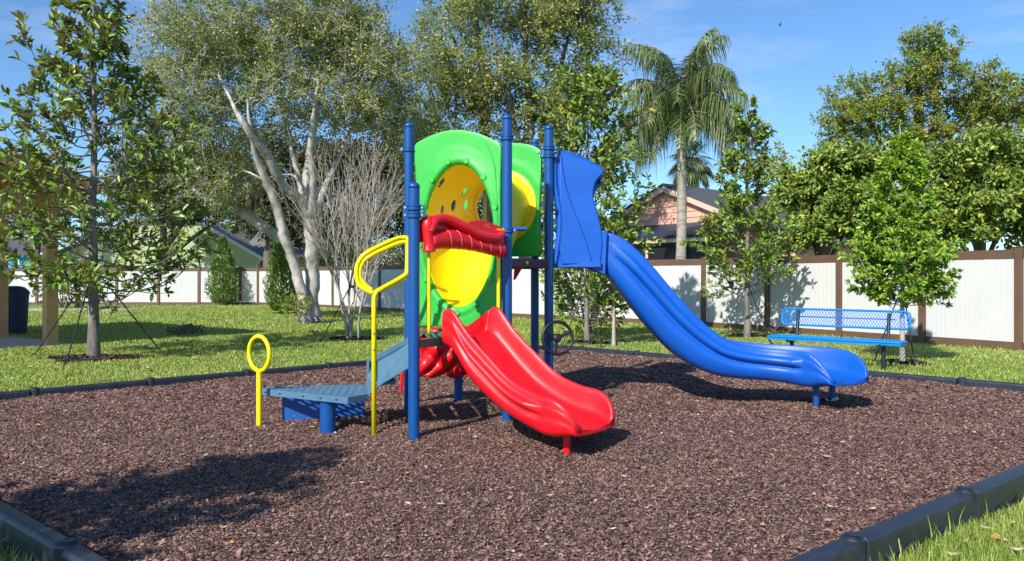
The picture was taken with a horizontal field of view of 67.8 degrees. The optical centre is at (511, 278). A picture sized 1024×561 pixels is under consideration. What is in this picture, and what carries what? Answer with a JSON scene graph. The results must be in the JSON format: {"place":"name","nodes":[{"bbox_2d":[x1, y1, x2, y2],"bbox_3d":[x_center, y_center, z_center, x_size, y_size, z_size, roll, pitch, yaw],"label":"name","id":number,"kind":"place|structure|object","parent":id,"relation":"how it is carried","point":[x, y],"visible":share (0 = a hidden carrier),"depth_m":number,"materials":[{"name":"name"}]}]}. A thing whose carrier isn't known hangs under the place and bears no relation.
{"place":"outdoors","nodes":[
{"label":"outdoors","id":0,"kind":"place"},
{"bbox_2d":[29,308,147,310],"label":"path","id":1,"kind":"structure","parent":0,"point":[40,309],"depth_m":31.34,"materials":[{"name":"concrete"}]},
{"bbox_2d":[0,304,1023,560],"bbox_3d":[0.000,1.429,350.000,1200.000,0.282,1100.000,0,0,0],"label":"ground","id":2,"kind":"structure","parent":0,"point":[620,345],"depth_m":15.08,"materials":[{"name":"green plant"}]},
{"bbox_2d":[8,286,29,333],"bbox_3d":[-11.704,0.720,17.888,0.660,1.100,0.670,0,0,0],"label":"trash bin","id":3,"kind":"object","parent":2,"relation":"on","point":[18,302],"visible":0.67,"depth_m":17.71,"materials":[{"name":"blue plastic"}]},
{"bbox_2d":[0,387,39,400],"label":"border timber","id":4,"kind":"object","parent":2,"relation":"on","point":[16,394],"visible":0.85,"depth_m":8.45,"materials":[{"name":"plastic"}]},
{"bbox_2d":[0,501,66,560],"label":"border timber","id":5,"kind":"object","parent":2,"relation":"on","point":[32,536],"visible":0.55,"depth_m":3.74,"materials":[{"name":"plastic"}]},
{"bbox_2d":[8,238,58,267],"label":"blue house","id":6,"kind":"structure","parent":2,"relation":"on","point":[18,246],"depth_m":52.16,"materials":[{"name":"blue paint"}]},
{"bbox_2d":[0,336,69,348],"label":"patio","id":7,"kind":"structure","parent":2,"relation":"on","point":[9,341],"depth_m":15.15,"materials":[{"name":"concrete"}]},
{"bbox_2d":[0,148,102,344],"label":"wooden pavilion","id":8,"kind":"structure","parent":7,"relation":"on","point":[49,307],"depth_m":14.74,"materials":[{"name":"brown wood"}]},
{"bbox_2d":[8,196,105,254],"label":"oak tree","id":9,"kind":"object","parent":2,"relation":"on","point":[38,251],"visible":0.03,"depth_m":44.19,"materials":[{"name":"green plant"}]},
{"bbox_2d":[29,251,85,307],"bbox_3d":[-19.505,0.090,32.977,2.601,2.633,2.672,0,0,0],"label":"hedge shrub","id":10,"kind":"object","parent":2,"relation":"on","point":[61,299],"visible":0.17,"depth_m":32.86,"materials":[{"name":"green plant"}]},
{"bbox_2d":[53,537,108,560],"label":"border timber","id":11,"kind":"object","parent":2,"relation":"on","point":[69,549],"visible":1,"depth_m":3.42,"materials":[{"name":"plastic"}]},
{"bbox_2d":[39,377,154,395],"bbox_3d":[-4.901,1.355,9.047,1.267,0.258,0.114,0,0,-44],"label":"border timber","id":12,"kind":"object","parent":2,"relation":"on","point":[148,381],"visible":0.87,"depth_m":8.99,"materials":[{"name":"plastic"}]},
{"bbox_2d":[31,278,167,364],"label":"tree guy straps","id":13,"kind":"object","parent":2,"relation":"on","point":[33,354],"visible":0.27,"depth_m":12.57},
{"bbox_2d":[48,353,154,362],"bbox_3d":[-6.783,1.272,12.272,1.761,0.115,1.287,0,0,0],"label":"tree mulch ring","id":14,"kind":"object","parent":2,"relation":"on","point":[76,357],"visible":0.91,"depth_m":12.30,"materials":[{"name":"brown wood"}]},
{"bbox_2d":[60,210,145,246],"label":"hedge shrub","id":15,"kind":"object","parent":2,"relation":"on","point":[97,224],"visible":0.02,"depth_m":49.28,"materials":[{"name":"green plant"}]},
{"bbox_2d":[0,0,236,356],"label":"magnolia tree","id":16,"kind":"object","parent":2,"relation":"on","point":[66,74],"visible":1,"depth_m":12.15,"materials":[{"name":"green plant"}]},
{"bbox_2d":[98,141,261,266],"bbox_3d":[-17.164,-2.840,41.029,9.866,9.331,6.048,0,0,0],"label":"oak tree","id":17,"kind":"object","parent":2,"relation":"on","point":[160,210],"visible":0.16,"depth_m":39.87,"materials":[{"name":"green plant"}]},
{"bbox_2d":[165,323,205,335],"bbox_3d":[-7.558,1.192,17.723,0.950,0.390,1.029,0,0,0],"label":"weed pile","id":18,"kind":"object","parent":2,"relation":"on","point":[188,327],"visible":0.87,"depth_m":17.58,"materials":[{"name":"green plant"}]},
{"bbox_2d":[58,218,342,267],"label":"sage house","id":19,"kind":"structure","parent":2,"relation":"on","point":[245,253],"depth_m":46.00,"materials":[{"name":"green paint"}]},
{"bbox_2d":[154,369,250,385],"bbox_3d":[-4.003,1.355,9.902,1.267,0.258,0.114,0,0,-44],"label":"border timber","id":20,"kind":"object","parent":2,"relation":"on","point":[181,379],"visible":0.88,"depth_m":9.80,"materials":[{"name":"plastic"}]},
{"bbox_2d":[203,236,240,305],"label":"juniper","id":21,"kind":"object","parent":2,"relation":"on","point":[225,296],"visible":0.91,"depth_m":36.37,"materials":[{"name":"green plant"}]},
{"bbox_2d":[96,0,440,323],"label":"oak tree","id":22,"kind":"object","parent":2,"relation":"on","point":[298,30],"visible":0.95,"depth_m":21.81,"materials":[{"name":"green plant"}]},
{"bbox_2d":[279,291,312,316],"bbox_3d":[-6.148,0.716,21.657,0.981,0.793,1.025,0,0,0],"label":"sucker growth","id":23,"kind":"object","parent":22,"relation":"attached to","point":[297,310],"visible":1,"depth_m":21.59,"materials":[{"name":"green plant"}]},
{"bbox_2d":[262,228,296,313],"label":"juniper","id":24,"kind":"object","parent":2,"relation":"on","point":[274,288],"visible":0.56,"depth_m":27.49,"materials":[{"name":"green plant"}]},
{"bbox_2d":[203,118,372,267],"bbox_3d":[-11.118,-3.264,39.037,8.664,10.146,6.118,0,0,0],"label":"oak tree","id":25,"kind":"object","parent":2,"relation":"on","point":[280,147],"visible":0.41,"depth_m":37.86,"materials":[{"name":"green plant"}]},
{"bbox_2d":[251,362,331,375],"bbox_3d":[-3.106,1.355,10.758,1.267,0.258,0.114,0,0,-44],"label":"border timber","id":26,"kind":"object","parent":2,"relation":"on","point":[281,370],"visible":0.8,"depth_m":10.75,"materials":[{"name":"plastic"}]},
{"bbox_2d":[252,132,415,337],"bbox_3d":[-3.467,-0.871,16.214,2.576,4.494,4.413,0,0,14],"label":"crepe myrtle","id":27,"kind":"object","parent":2,"relation":"on","point":[348,324],"visible":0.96,"depth_m":16.12,"materials":[{"name":"grey plant"}]},
{"bbox_2d":[298,236,383,266],"bbox_3d":[-8.551,-0.355,38.457,4.704,3.818,4.709,0,0,0],"label":"hedge shrub","id":28,"kind":"object","parent":2,"relation":"on","point":[321,261],"visible":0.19,"depth_m":37.92,"materials":[{"name":"green plant"}]},
{"bbox_2d":[244,82,443,264],"bbox_3d":[-8.556,-4.171,40.104,10.600,11.996,7.270,0,0,0],"label":"oak tree","id":29,"kind":"object","parent":2,"relation":"on","point":[399,223],"visible":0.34,"depth_m":38.66,"materials":[{"name":"green plant"}]},
{"bbox_2d":[332,360,366,367],"bbox_3d":[-2.208,1.355,11.613,1.267,0.258,0.114,0,0,-44],"label":"border timber","id":30,"kind":"object","parent":2,"relation":"on","point":[352,363],"visible":0.19,"depth_m":11.36,"materials":[{"name":"plastic"}]},
{"bbox_2d":[319,285,383,340],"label":"tree guy straps","id":31,"kind":"object","parent":2,"relation":"on","point":[351,286],"visible":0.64,"depth_m":16.07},
{"bbox_2d":[328,335,388,340],"bbox_3d":[-3.311,1.280,16.393,1.442,0.130,1.146,0,0,0],"label":"tree mulch ring","id":32,"kind":"object","parent":2,"relation":"on","point":[337,338],"visible":0.85,"depth_m":16.25,"materials":[{"name":"brown wood"}]},
{"bbox_2d":[346,238,403,265],"bbox_3d":[-6.228,-0.248,38.029,4.361,3.528,4.304,0,0,0],"label":"hedge shrub","id":33,"kind":"object","parent":2,"relation":"on","point":[388,253],"visible":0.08,"depth_m":37.44,"materials":[{"name":"green plant"}]},
{"bbox_2d":[388,245,403,264],"bbox_3d":[-3.980,-0.368,35.997,3.927,3.751,3.857,0,0,0],"label":"hedge shrub","id":34,"kind":"object","parent":2,"relation":"on","point":[400,257],"visible":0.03,"depth_m":35.49,"materials":[{"name":"green plant"}]},
{"bbox_2d":[379,121,543,233],"bbox_3d":[-2.036,-3.177,37.888,9.166,9.728,7.219,0,0,0],"label":"oak tree","id":35,"kind":"object","parent":2,"relation":"on","point":[480,202],"visible":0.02,"depth_m":37.61,"materials":[{"name":"green plant"}]},
{"bbox_2d":[374,0,642,258],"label":"oak tree","id":36,"kind":"object","parent":2,"relation":"on","point":[479,95],"visible":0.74,"depth_m":28.16,"materials":[{"name":"green plant"}]},
{"bbox_2d":[0,348,1023,560],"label":"mulch bed","id":37,"kind":"object","parent":2,"relation":"on","point":[418,472],"visible":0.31,"depth_m":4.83,"materials":[{"name":"wood"}]},
{"bbox_2d":[247,114,868,454],"bbox_3d":[0.579,-0.090,7.442,5.562,3.019,2.973,0,0,-34],"label":"play structure","id":38,"kind":"object","parent":37,"relation":"on","point":[460,263],"visible":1,"depth_m":7.40,"materials":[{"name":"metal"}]},
{"bbox_2d":[819,396,838,401],"bbox_3d":[3.330,1.275,8.034,0.225,0.060,0.105,0,0,0],"label":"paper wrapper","id":39,"kind":"object","parent":37,"relation":"on","point":[833,399],"visible":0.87,"depth_m":8.04,"materials":[{"name":"white paper"}]},
{"bbox_2d":[8,246,1023,350],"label":"boundary fence","id":40,"kind":"object","parent":2,"relation":"on","point":[986,310],"visible":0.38,"depth_m":17.98,"materials":[{"name":"white plastic"}]},
{"bbox_2d":[553,344,583,349],"bbox_3d":[1.044,1.355,14.146,0.114,0.258,0.761,0,0,-44],"label":"border timber","id":41,"kind":"object","parent":2,"relation":"on","point":[572,348],"visible":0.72,"depth_m":14.09,"materials":[{"name":"plastic"}]},
{"bbox_2d":[553,269,624,335],"bbox_3d":[1.743,0.478,17.610,1.948,1.913,1.984,0,0,0],"label":"hedge shrub","id":42,"kind":"object","parent":2,"relation":"on","point":[577,312],"visible":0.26,"depth_m":17.47,"materials":[{"name":"green plant"}]},
{"bbox_2d":[565,338,617,344],"bbox_3d":[1.590,1.274,15.355,1.114,0.124,0.955,0,0,0],"label":"tree mulch ring","id":43,"kind":"object","parent":2,"relation":"on","point":[582,341],"visible":0.77,"depth_m":15.17,"materials":[{"name":"brown wood"}]},
{"bbox_2d":[561,278,626,347],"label":"tree guy straps","id":44,"kind":"object","parent":2,"relation":"on","point":[585,280],"visible":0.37,"depth_m":15.01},
{"bbox_2d":[526,56,665,340],"bbox_3d":[1.613,-1.565,15.290,2.864,5.836,2.805,0,0,0],"label":"magnolia tree","id":45,"kind":"object","parent":2,"relation":"on","point":[575,104],"visible":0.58,"depth_m":14.97,"materials":[{"name":"green plant"}]},
{"bbox_2d":[572,214,637,345],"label":"holly tree","id":46,"kind":"object","parent":2,"relation":"on","point":[625,235],"visible":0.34,"depth_m":14.73,"materials":[{"name":"green plant"}]},
{"bbox_2d":[581,347,639,355],"bbox_3d":[1.734,1.355,13.441,0.114,0.258,1.267,0,0,-44],"label":"border timber","id":47,"kind":"object","parent":2,"relation":"on","point":[614,351],"visible":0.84,"depth_m":13.38,"materials":[{"name":"plastic"}]},
{"bbox_2d":[637,352,677,358],"bbox_3d":[2.601,1.355,12.554,0.114,0.258,1.267,0,0,-44],"label":"border timber","id":48,"kind":"object","parent":2,"relation":"on","point":[651,354],"visible":0.16,"depth_m":12.70,"materials":[{"name":"plastic"}]},
{"bbox_2d":[609,27,751,258],"bbox_3d":[5.574,-3.468,25.025,4.672,9.600,4.838,0,0,0],"label":"queen palm","id":49,"kind":"object","parent":2,"relation":"on","point":[692,105],"visible":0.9,"depth_m":24.34,"materials":[{"name":"green plant"}]},
{"bbox_2d":[664,141,716,188],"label":"fan palm","id":50,"kind":"object","parent":2,"relation":"on","point":[703,169],"visible":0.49,"depth_m":45.42,"materials":[{"name":"green plant"}]},
{"bbox_2d":[679,90,804,337],"bbox_3d":[5.129,-1.438,17.037,2.678,5.586,3.034,0,0,0],"label":"magnolia tree","id":51,"kind":"object","parent":2,"relation":"on","point":[737,209],"visible":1,"depth_m":16.77,"materials":[{"name":"green plant"}]},
{"bbox_2d":[723,283,773,343],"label":"tree guy straps","id":52,"kind":"object","parent":2,"relation":"on","point":[757,309],"visible":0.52,"depth_m":16.52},
{"bbox_2d":[726,333,771,336],"bbox_3d":[5.368,1.276,17.386,1.143,0.115,0.926,0,0,0],"label":"tree mulch ring","id":53,"kind":"object","parent":2,"relation":"on","point":[742,334],"visible":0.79,"depth_m":17.09,"materials":[{"name":"brown wood"}]},
{"bbox_2d":[759,139,795,196],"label":"oak tree","id":54,"kind":"object","parent":2,"relation":"on","point":[774,167],"visible":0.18,"depth_m":41.82,"materials":[{"name":"green plant"}]},
{"bbox_2d":[601,183,960,259],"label":"pink house","id":55,"kind":"structure","parent":2,"relation":"on","point":[659,217],"depth_m":32.49,"materials":[{"name":"pink paint"}]},
{"bbox_2d":[787,539,858,560],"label":"border timber","id":56,"kind":"object","parent":2,"relation":"on","point":[840,550],"visible":1,"depth_m":3.43,"materials":[{"name":"plastic"}]},
{"bbox_2d":[766,131,901,255],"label":"broadleaf tree","id":57,"kind":"object","parent":2,"relation":"on","point":[822,195],"visible":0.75,"depth_m":22.16,"materials":[{"name":"green plant"}]},
{"bbox_2d":[768,307,911,370],"bbox_3d":[4.811,0.913,11.301,1.941,0.914,0.459,0,0,43],"label":"bench","id":58,"kind":"object","parent":2,"relation":"on","point":[882,344],"visible":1,"depth_m":11.26,"materials":[{"name":"blue metal"}]},
{"bbox_2d":[872,294,916,366],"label":"tree guy straps","id":59,"kind":"object","parent":2,"relation":"on","point":[874,359],"visible":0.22,"depth_m":11.47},
{"bbox_2d":[834,119,966,360],"bbox_3d":[5.930,-0.546,11.549,1.644,3.793,1.612,0,0,-11],"label":"holly tree","id":60,"kind":"object","parent":2,"relation":"on","point":[917,259],"visible":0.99,"depth_m":11.39,"materials":[{"name":"green plant"}]},
{"bbox_2d":[875,357,930,364],"bbox_3d":[5.929,1.274,11.699,0.801,0.117,0.711,0,0,0],"label":"tree mulch ring","id":61,"kind":"object","parent":2,"relation":"on","point":[897,361],"visible":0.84,"depth_m":11.51,"materials":[{"name":"brown wood"}]},
{"bbox_2d":[839,491,971,560],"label":"border timber","id":62,"kind":"object","parent":2,"relation":"on","point":[882,536],"visible":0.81,"depth_m":3.88,"materials":[{"name":"plastic"}]},
{"bbox_2d":[810,16,1023,189],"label":"oak tree","id":63,"kind":"object","parent":2,"relation":"on","point":[973,104],"visible":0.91,"depth_m":29.33,"materials":[{"name":"green plant"}]},
{"bbox_2d":[868,371,966,385],"bbox_3d":[5.202,1.355,9.895,0.114,0.258,1.267,0,0,-44],"label":"border timber","id":64,"kind":"object","parent":2,"relation":"on","point":[938,379],"visible":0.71,"depth_m":9.80,"materials":[{"name":"plastic"}]},
{"bbox_2d":[916,122,1023,250],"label":"broadleaf tree","id":65,"kind":"object","parent":2,"relation":"on","point":[978,177],"visible":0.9,"depth_m":19.78,"materials":[{"name":"green plant"}]},
{"bbox_2d":[954,463,1023,522],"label":"border timber","id":66,"kind":"object","parent":2,"relation":"on","point":[998,490],"visible":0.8,"depth_m":4.56,"materials":[{"name":"plastic"}]},
{"bbox_2d":[964,379,1023,391],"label":"border timber","id":67,"kind":"object","parent":2,"relation":"on","point":[995,384],"visible":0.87,"depth_m":9.19,"materials":[{"name":"plastic"}]},
{"bbox_2d":[990,533,1000,539],"bbox_3d":[2.510,1.344,3.952,0.050,0.022,0.100,0,0,38],"label":"fallen leaf","id":68,"kind":"object","parent":2,"relation":"on","point":[994,537],"visible":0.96,"depth_m":3.97,"materials":[{"name":"yellow plant"}]},
{"bbox_2d":[0,0,1023,263],"label":"sky","id":69,"kind":"structure","parent":0,"point":[784,67],"materials":[{"name":"blue"}]}
]}

